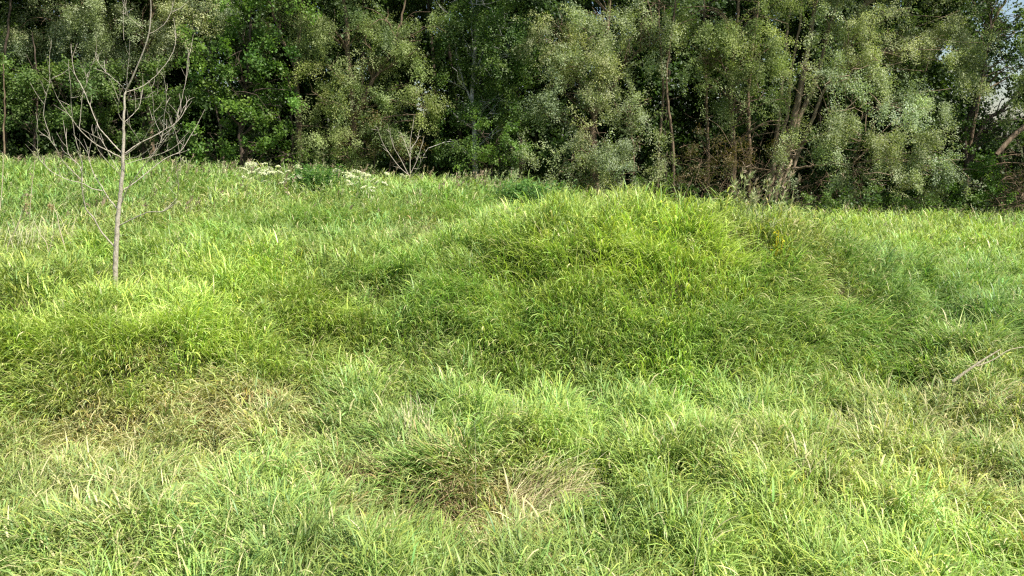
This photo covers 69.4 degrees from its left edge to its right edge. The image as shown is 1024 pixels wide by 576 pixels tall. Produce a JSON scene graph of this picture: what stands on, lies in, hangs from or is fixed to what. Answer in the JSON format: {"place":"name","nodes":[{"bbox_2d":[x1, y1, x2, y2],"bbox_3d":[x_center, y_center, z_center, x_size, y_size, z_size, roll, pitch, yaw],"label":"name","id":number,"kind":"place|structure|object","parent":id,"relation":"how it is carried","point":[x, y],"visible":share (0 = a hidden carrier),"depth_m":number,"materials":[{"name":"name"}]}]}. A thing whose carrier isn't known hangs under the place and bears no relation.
{"place":"outdoors","nodes":[
{"label":"outdoors","id":0,"kind":"place"},
{"bbox_2d":[0,147,1021,254],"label":"flowering grass","id":1,"kind":"structure","parent":0,"point":[754,197],"depth_m":15.51,"materials":[{"name":"plant"}]},
{"bbox_2d":[0,135,1023,575],"bbox_3d":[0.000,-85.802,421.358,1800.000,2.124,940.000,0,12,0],"label":"ground","id":2,"kind":"structure","parent":0,"point":[434,343],"depth_m":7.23,"materials":[{"name":"green plant"}]},
{"bbox_2d":[0,153,3,216],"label":"dry stalk","id":3,"kind":"object","parent":2,"relation":"on","point":[2,185],"visible":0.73,"depth_m":13.37,"materials":[{"name":"plant"}]},
{"bbox_2d":[2,64,5,164],"bbox_3d":[-14.997,-4.883,21.860,0.414,3.339,0.074,0,12,0],"label":"bare trunk tree","id":4,"kind":"object","parent":2,"relation":"on","point":[4,149],"visible":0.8,"depth_m":21.82,"materials":[{"name":"grey plant"}]},
{"bbox_2d":[7,199,31,252],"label":"dry stalk","id":5,"kind":"object","parent":2,"relation":"on","point":[19,220],"visible":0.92,"depth_m":10.69,"materials":[{"name":"plant"}]},
{"bbox_2d":[29,163,34,225],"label":"dry stalk","id":6,"kind":"object","parent":2,"relation":"on","point":[31,193],"visible":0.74,"depth_m":12.88,"materials":[{"name":"plant"}]},
{"bbox_2d":[0,0,70,159],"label":"broadleaf tree","id":7,"kind":"object","parent":2,"relation":"on","point":[20,81],"visible":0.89,"depth_m":22.66,"materials":[{"name":"green plant"}]},
{"bbox_2d":[0,203,90,252],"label":"grass tussock","id":8,"kind":"object","parent":2,"relation":"on","point":[18,237],"depth_m":11.43,"materials":[{"name":"plant"}]},
{"bbox_2d":[46,202,65,250],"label":"dry stalk","id":9,"kind":"object","parent":2,"relation":"on","point":[57,219],"visible":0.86,"depth_m":10.32,"materials":[{"name":"plant"}]},
{"bbox_2d":[0,297,119,373],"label":"grass tussock","id":10,"kind":"object","parent":2,"relation":"on","point":[26,343],"depth_m":7.02,"materials":[{"name":"green plant"}]},
{"bbox_2d":[25,0,202,284],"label":"bare sapling","id":11,"kind":"object","parent":2,"relation":"on","point":[117,225],"visible":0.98,"depth_m":8.84,"materials":[{"name":"grey plant"}]},
{"bbox_2d":[37,290,204,366],"bbox_3d":[-3.826,0.377,7.379,1.680,0.718,1.551,0,12,0],"label":"grass tussock","id":12,"kind":"object","parent":2,"relation":"on","point":[144,326],"depth_m":7.22,"materials":[{"name":"green plant"}]},
{"bbox_2d":[31,54,215,162],"bbox_3d":[-11.668,-5.087,22.419,5.481,3.956,1.981,0,12,0],"label":"broadleaf tree","id":13,"kind":"object","parent":2,"relation":"on","point":[108,88],"visible":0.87,"depth_m":22.28,"materials":[{"name":"green plant"}]},
{"bbox_2d":[0,0,247,164],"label":"silver willow","id":14,"kind":"object","parent":2,"relation":"on","point":[88,50],"visible":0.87,"depth_m":23.66,"materials":[{"name":"green plant"}]},
{"bbox_2d":[128,218,244,248],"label":"grass tussock","id":15,"kind":"object","parent":2,"relation":"on","point":[174,230],"depth_m":11.83,"materials":[{"name":"green plant"}]},
{"bbox_2d":[131,295,289,373],"bbox_3d":[-3.048,0.456,7.427,1.607,0.849,1.260,0,12,0],"label":"grass tussock","id":16,"kind":"object","parent":2,"relation":"on","point":[230,331],"depth_m":7.39,"materials":[{"name":"green plant"}]},
{"bbox_2d":[170,0,322,172],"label":"maple tree","id":17,"kind":"object","parent":2,"relation":"on","point":[256,108],"visible":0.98,"depth_m":21.20,"materials":[{"name":"green plant"}]},
{"bbox_2d":[202,203,299,233],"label":"grass tussock","id":18,"kind":"object","parent":2,"relation":"on","point":[238,216],"depth_m":12.51,"materials":[{"name":"green plant"}]},
{"bbox_2d":[241,162,276,183],"bbox_3d":[-5.780,-2.465,16.949,0.865,0.872,0.805,0,12,0],"label":"cow parsley","id":19,"kind":"object","parent":2,"relation":"on","point":[256,164],"visible":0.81,"depth_m":16.88,"materials":[{"name":"white plant"}]},
{"bbox_2d":[249,166,302,196],"bbox_3d":[-5.368,-2.372,16.622,1.190,0.695,0.714,6,13,28],"label":"cow parsley","id":20,"kind":"object","parent":2,"relation":"on","point":[263,175],"visible":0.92,"depth_m":16.54,"materials":[{"name":"white plant"}]},
{"bbox_2d":[275,165,305,187],"bbox_3d":[-5.268,-2.578,17.820,0.961,0.782,0.489,0,12,0],"label":"cow parsley","id":21,"kind":"object","parent":2,"relation":"on","point":[277,166],"visible":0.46,"depth_m":17.85,"materials":[{"name":"white plant"}]},
{"bbox_2d":[253,0,375,170],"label":"tall tree","id":22,"kind":"object","parent":2,"relation":"on","point":[297,123],"visible":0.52,"depth_m":23.25,"materials":[{"name":"green plant"}]},
{"bbox_2d":[253,276,384,341],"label":"grass tussock","id":23,"kind":"object","parent":2,"relation":"on","point":[326,328],"depth_m":8.14,"materials":[{"name":"green plant"}]},
{"bbox_2d":[263,198,374,230],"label":"grass tussock","id":24,"kind":"object","parent":2,"relation":"on","point":[310,212],"depth_m":13.18,"materials":[{"name":"green plant"}]},
{"bbox_2d":[282,162,359,197],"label":"weed clump","id":25,"kind":"object","parent":2,"relation":"on","point":[313,173],"visible":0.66,"depth_m":16.64,"materials":[{"name":"green plant"}]},
{"bbox_2d":[330,168,360,188],"bbox_3d":[-3.819,-2.330,16.744,0.829,0.765,1.318,-1,12,-7],"label":"cow parsley","id":26,"kind":"object","parent":2,"relation":"on","point":[345,178],"visible":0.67,"depth_m":16.74,"materials":[{"name":"white plant"}]},
{"bbox_2d":[347,180,387,201],"bbox_3d":[-3.095,-2.055,15.872,0.538,0.559,0.802,9,15,37],"label":"cow parsley","id":27,"kind":"object","parent":2,"relation":"on","point":[363,187],"visible":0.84,"depth_m":15.95,"materials":[{"name":"white plant"}]},
{"bbox_2d":[331,444,405,512],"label":"grass tussock","id":28,"kind":"object","parent":2,"relation":"on","point":[370,476],"depth_m":5.36,"materials":[{"name":"plant"}]},
{"bbox_2d":[346,169,390,197],"bbox_3d":[-3.301,-2.301,16.845,1.009,0.791,0.652,10,15,40],"label":"cow parsley","id":29,"kind":"object","parent":2,"relation":"on","point":[368,175],"visible":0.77,"depth_m":16.80,"materials":[{"name":"white plant"}]},
{"bbox_2d":[282,0,457,175],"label":"willow tree","id":30,"kind":"object","parent":2,"relation":"on","point":[388,33],"visible":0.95,"depth_m":21.72,"materials":[{"name":"green plant"}]},
{"bbox_2d":[321,102,431,176],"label":"ash bush","id":31,"kind":"object","parent":2,"relation":"on","point":[392,150],"visible":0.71,"depth_m":22.16,"materials":[{"name":"green plant"}]},
{"bbox_2d":[337,192,433,229],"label":"grass tussock","id":32,"kind":"object","parent":2,"relation":"on","point":[404,214],"depth_m":13.87,"materials":[{"name":"green plant"}]},
{"bbox_2d":[326,240,446,290],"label":"grass tussock","id":33,"kind":"object","parent":2,"relation":"on","point":[377,270],"depth_m":9.06,"materials":[{"name":"green plant"}]},
{"bbox_2d":[345,420,453,509],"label":"grass tussock","id":34,"kind":"object","parent":2,"relation":"on","point":[394,464],"depth_m":5.40,"materials":[{"name":"green plant"}]},
{"bbox_2d":[373,120,425,177],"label":"bare shrub","id":35,"kind":"object","parent":2,"relation":"on","point":[407,150],"visible":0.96,"depth_m":20.26,"materials":[{"name":"brown plant"}]},
{"bbox_2d":[401,393,433,434],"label":"grass tussock","id":36,"kind":"object","parent":2,"relation":"on","point":[419,412],"depth_m":6.07,"materials":[{"name":"plant"}]},
{"bbox_2d":[376,464,501,542],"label":"grass tussock","id":37,"kind":"object","parent":2,"relation":"on","point":[449,501],"depth_m":5.11,"materials":[{"name":"plant"}]},
{"bbox_2d":[388,264,512,327],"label":"grass tussock","id":38,"kind":"object","parent":2,"relation":"on","point":[447,286],"depth_m":8.50,"materials":[{"name":"green plant"}]},
{"bbox_2d":[378,421,524,523],"bbox_3d":[-0.454,1.343,5.296,1.132,0.610,0.964,0,12,0],"label":"grass tussock","id":39,"kind":"object","parent":2,"relation":"on","point":[458,460],"depth_m":5.28,"materials":[{"name":"green plant"}]},
{"bbox_2d":[426,195,501,221],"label":"grass tussock","id":40,"kind":"object","parent":2,"relation":"on","point":[449,206],"depth_m":14.18,"materials":[{"name":"green plant"}]},
{"bbox_2d":[475,450,476,528],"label":"dry stalk","id":41,"kind":"object","parent":2,"relation":"on","point":[475,478],"visible":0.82,"depth_m":4.97,"materials":[{"name":"plant"}]},
{"bbox_2d":[424,0,555,181],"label":"birch tree","id":42,"kind":"object","parent":2,"relation":"on","point":[475,17],"visible":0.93,"depth_m":22.06,"materials":[{"name":"green plant"}]},
{"bbox_2d":[453,105,534,180],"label":"leafy shrub","id":43,"kind":"object","parent":2,"relation":"on","point":[489,157],"visible":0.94,"depth_m":21.33,"materials":[{"name":"green plant"}]},
{"bbox_2d":[0,153,1023,323],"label":"mound grass","id":44,"kind":"structure","parent":2,"relation":"on","point":[899,249],"depth_m":10.56,"materials":[{"name":"green plant"}]},
{"bbox_2d":[0,0,1023,213],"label":"dark woods","id":45,"kind":"object","parent":2,"relation":"on","point":[936,74],"visible":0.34,"depth_m":26.45,"materials":[{"name":"green plant"}]},
{"bbox_2d":[0,136,1023,221],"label":"undergrowth","id":46,"kind":"object","parent":2,"relation":"on","point":[842,195],"visible":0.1,"depth_m":23.25,"materials":[{"name":"green plant"}]},
{"bbox_2d":[500,126,544,181],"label":"silver shrub","id":47,"kind":"object","parent":2,"relation":"on","point":[521,162],"visible":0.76,"depth_m":21.41,"materials":[{"name":"green plant"}]},
{"bbox_2d":[472,216,587,302],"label":"grass tussock","id":48,"kind":"object","parent":2,"relation":"on","point":[528,265],"depth_m":8.97,"materials":[{"name":"green plant"}]},
{"bbox_2d":[482,178,577,208],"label":"nettle clump","id":49,"kind":"object","parent":2,"relation":"on","point":[523,187],"visible":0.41,"depth_m":15.28,"materials":[{"name":"green plant"}]},
{"bbox_2d":[475,284,608,358],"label":"grass tussock","id":50,"kind":"object","parent":2,"relation":"on","point":[549,314],"depth_m":7.88,"materials":[{"name":"green plant"}]},
{"bbox_2d":[497,443,611,526],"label":"grass tussock","id":51,"kind":"object","parent":2,"relation":"on","point":[547,495],"depth_m":5.25,"materials":[{"name":"plant"}]},
{"bbox_2d":[538,100,648,197],"bbox_3d":[2.386,-3.675,21.168,3.417,3.288,1.951,4,12,16],"label":"willow bush","id":52,"kind":"object","parent":2,"relation":"on","point":[592,158],"visible":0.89,"depth_m":20.87,"materials":[{"name":"green plant"}]},
{"bbox_2d":[508,0,707,197],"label":"silver willow","id":53,"kind":"object","parent":2,"relation":"on","point":[568,61],"visible":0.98,"depth_m":21.53,"materials":[{"name":"green plant"}]},
{"bbox_2d":[545,281,677,377],"bbox_3d":[1.138,0.417,7.683,1.465,0.976,1.314,-6,13,-27],"label":"grass tussock","id":54,"kind":"object","parent":2,"relation":"on","point":[619,347],"depth_m":7.62,"materials":[{"name":"green plant"}]},
{"bbox_2d":[559,468,683,526],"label":"grass tussock","id":55,"kind":"object","parent":2,"relation":"on","point":[603,500],"depth_m":5.12,"materials":[{"name":"green plant"}]},
{"bbox_2d":[564,221,696,293],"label":"grass tussock","id":56,"kind":"object","parent":2,"relation":"on","point":[631,265],"depth_m":8.49,"materials":[{"name":"green plant"}]},
{"bbox_2d":[599,84,673,188],"bbox_3d":[3.606,-3.907,21.445,1.826,3.929,1.737,9,15,37],"label":"leafy bough tree","id":57,"kind":"object","parent":2,"relation":"on","point":[643,117],"visible":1,"depth_m":21.36,"materials":[{"name":"green plant"}]},
{"bbox_2d":[625,171,677,198],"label":"bramble shrub","id":58,"kind":"object","parent":2,"relation":"on","point":[657,188],"visible":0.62,"depth_m":20.84,"materials":[{"name":"green plant"}]},
{"bbox_2d":[642,149,679,196],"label":"shrub","id":59,"kind":"object","parent":2,"relation":"on","point":[661,165],"visible":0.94,"depth_m":20.96,"materials":[{"name":"green plant"}]},
{"bbox_2d":[646,0,677,199],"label":"bare trunk tree","id":60,"kind":"object","parent":2,"relation":"on","point":[662,105],"visible":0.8,"depth_m":22.30,"materials":[{"name":"brown plant"}]},
{"bbox_2d":[643,0,701,199],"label":"bare trunk tree","id":61,"kind":"object","parent":2,"relation":"on","point":[670,119],"visible":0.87,"depth_m":21.82,"materials":[{"name":"brown plant"}]},
{"bbox_2d":[693,498,708,575],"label":"dry stalk","id":62,"kind":"object","parent":2,"relation":"on","point":[699,539],"visible":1,"depth_m":3.85,"materials":[{"name":"plant"}]},
{"bbox_2d":[684,0,728,199],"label":"bare trunk tree","id":63,"kind":"object","parent":2,"relation":"on","point":[707,124],"visible":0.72,"depth_m":23.01,"materials":[{"name":"brown plant"}]},
{"bbox_2d":[639,288,791,376],"bbox_3d":[1.958,0.449,7.583,1.839,0.913,1.318,0,12,0],"label":"grass tussock","id":64,"kind":"object","parent":2,"relation":"on","point":[729,323],"depth_m":7.53,"materials":[{"name":"green plant"}]},
{"bbox_2d":[648,110,787,202],"bbox_3d":[5.995,-3.573,22.176,4.710,3.590,2.331,0,12,0],"label":"dead branch thicket","id":65,"kind":"object","parent":2,"relation":"on","point":[728,161],"visible":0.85,"depth_m":21.95,"materials":[{"name":"brown wood"}]},
{"bbox_2d":[653,201,782,282],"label":"grass tussock","id":66,"kind":"object","parent":2,"relation":"on","point":[729,259],"depth_m":8.60,"materials":[{"name":"green plant"}]},
{"bbox_2d":[665,0,821,203],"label":"willow tree","id":67,"kind":"object","parent":2,"relation":"on","point":[728,31],"visible":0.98,"depth_m":21.70,"materials":[{"name":"green plant"}]},
{"bbox_2d":[735,0,763,204],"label":"bare trunk tree","id":68,"kind":"object","parent":2,"relation":"on","point":[747,128],"visible":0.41,"depth_m":23.18,"materials":[{"name":"brown plant"}]},
{"bbox_2d":[709,230,836,311],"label":"grass tussock","id":69,"kind":"object","parent":2,"relation":"on","point":[763,266],"depth_m":8.35,"materials":[{"name":"green plant"}]},
{"bbox_2d":[770,229,793,261],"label":"yellow herb","id":70,"kind":"object","parent":2,"relation":"on","point":[778,239],"visible":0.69,"depth_m":8.63,"materials":[{"name":"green plant"}]},
{"bbox_2d":[707,284,858,372],"bbox_3d":[2.879,0.418,7.756,1.669,0.991,1.394,0,12,0],"label":"grass tussock","id":71,"kind":"object","parent":2,"relation":"on","point":[800,320],"depth_m":7.75,"materials":[{"name":"green plant"}]},
{"bbox_2d":[759,162,870,212],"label":"dead branch thicket","id":72,"kind":"object","parent":2,"relation":"on","point":[807,186],"visible":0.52,"depth_m":22.66,"materials":[{"name":"brown wood"}]},
{"bbox_2d":[799,186,851,213],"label":"bramble shrub","id":73,"kind":"object","parent":2,"relation":"on","point":[825,198],"visible":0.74,"depth_m":20.84,"materials":[{"name":"green plant"}]},
{"bbox_2d":[818,300,860,331],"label":"dock plant","id":74,"kind":"object","parent":2,"relation":"on","point":[841,309],"visible":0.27,"depth_m":8.19,"materials":[{"name":"green plant"}]},
{"bbox_2d":[806,283,924,359],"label":"grass tussock","id":75,"kind":"object","parent":2,"relation":"on","point":[879,321],"depth_m":8.10,"materials":[{"name":"green plant"}]},
{"bbox_2d":[853,182,911,214],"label":"bramble shrub","id":76,"kind":"object","parent":2,"relation":"on","point":[871,194],"visible":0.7,"depth_m":20.95,"materials":[{"name":"green plant"}]},
{"bbox_2d":[758,0,1008,213],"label":"leaning willow","id":77,"kind":"object","parent":2,"relation":"on","point":[869,64],"visible":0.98,"depth_m":22.08,"materials":[{"name":"green plant"}]},
{"bbox_2d":[828,326,965,385],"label":"grass tussock","id":78,"kind":"object","parent":2,"relation":"on","point":[899,372],"depth_m":7.61,"materials":[{"name":"green plant"}]},
{"bbox_2d":[884,183,946,217],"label":"bramble shrub","id":79,"kind":"object","parent":2,"relation":"on","point":[928,204],"visible":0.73,"depth_m":21.04,"materials":[{"name":"green plant"}]},
{"bbox_2d":[928,430,986,456],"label":"leafy herb","id":80,"kind":"object","parent":2,"relation":"on","point":[969,438],"visible":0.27,"depth_m":5.96,"materials":[{"name":"green plant"}]},
{"bbox_2d":[894,301,1023,357],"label":"grass tussock","id":81,"kind":"object","parent":2,"relation":"on","point":[975,332],"depth_m":7.75,"materials":[{"name":"green plant"}]},
{"bbox_2d":[952,349,1000,381],"bbox_3d":[4.138,0.691,6.598,0.370,0.332,0.028,2,12,8],"label":"fallen stick","id":82,"kind":"object","parent":2,"relation":"on","point":[955,379],"visible":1,"depth_m":6.60,"materials":[{"name":"wood"}]},
{"bbox_2d":[932,142,1022,215],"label":"green bush","id":83,"kind":"object","parent":2,"relation":"on","point":[977,194],"visible":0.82,"depth_m":21.31,"materials":[{"name":"green plant"}]},
{"bbox_2d":[934,0,1023,196],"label":"dark branched tree","id":84,"kind":"object","parent":2,"relation":"on","point":[977,138],"visible":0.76,"depth_m":24.35,"materials":[{"name":"green plant"}]},
{"bbox_2d":[958,0,1023,186],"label":"slender tree","id":85,"kind":"object","parent":2,"relation":"on","point":[972,129],"visible":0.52,"depth_m":25.06,"materials":[{"name":"green plant"}]},
{"bbox_2d":[958,368,1023,420],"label":"grass tussock","id":86,"kind":"object","parent":2,"relation":"on","point":[981,396],"depth_m":6.59,"materials":[{"name":"plant"}]},
{"bbox_2d":[970,143,1023,222],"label":"dead branch thicket","id":87,"kind":"object","parent":2,"relation":"on","point":[1016,187],"visible":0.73,"depth_m":21.27,"materials":[{"name":"brown wood"}]},
{"bbox_2d":[977,347,1022,366],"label":"fallen twig","id":88,"kind":"object","parent":2,"relation":"on","point":[997,357],"visible":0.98,"depth_m":6.83,"materials":[{"name":"wood"}]},
{"bbox_2d":[993,7,1023,163],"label":"broken limb tree","id":89,"kind":"object","parent":2,"relation":"on","point":[1012,136],"visible":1,"depth_m":20.31,"materials":[{"name":"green plant"}]},
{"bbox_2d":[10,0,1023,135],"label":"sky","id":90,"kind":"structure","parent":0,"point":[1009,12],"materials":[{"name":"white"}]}
]}

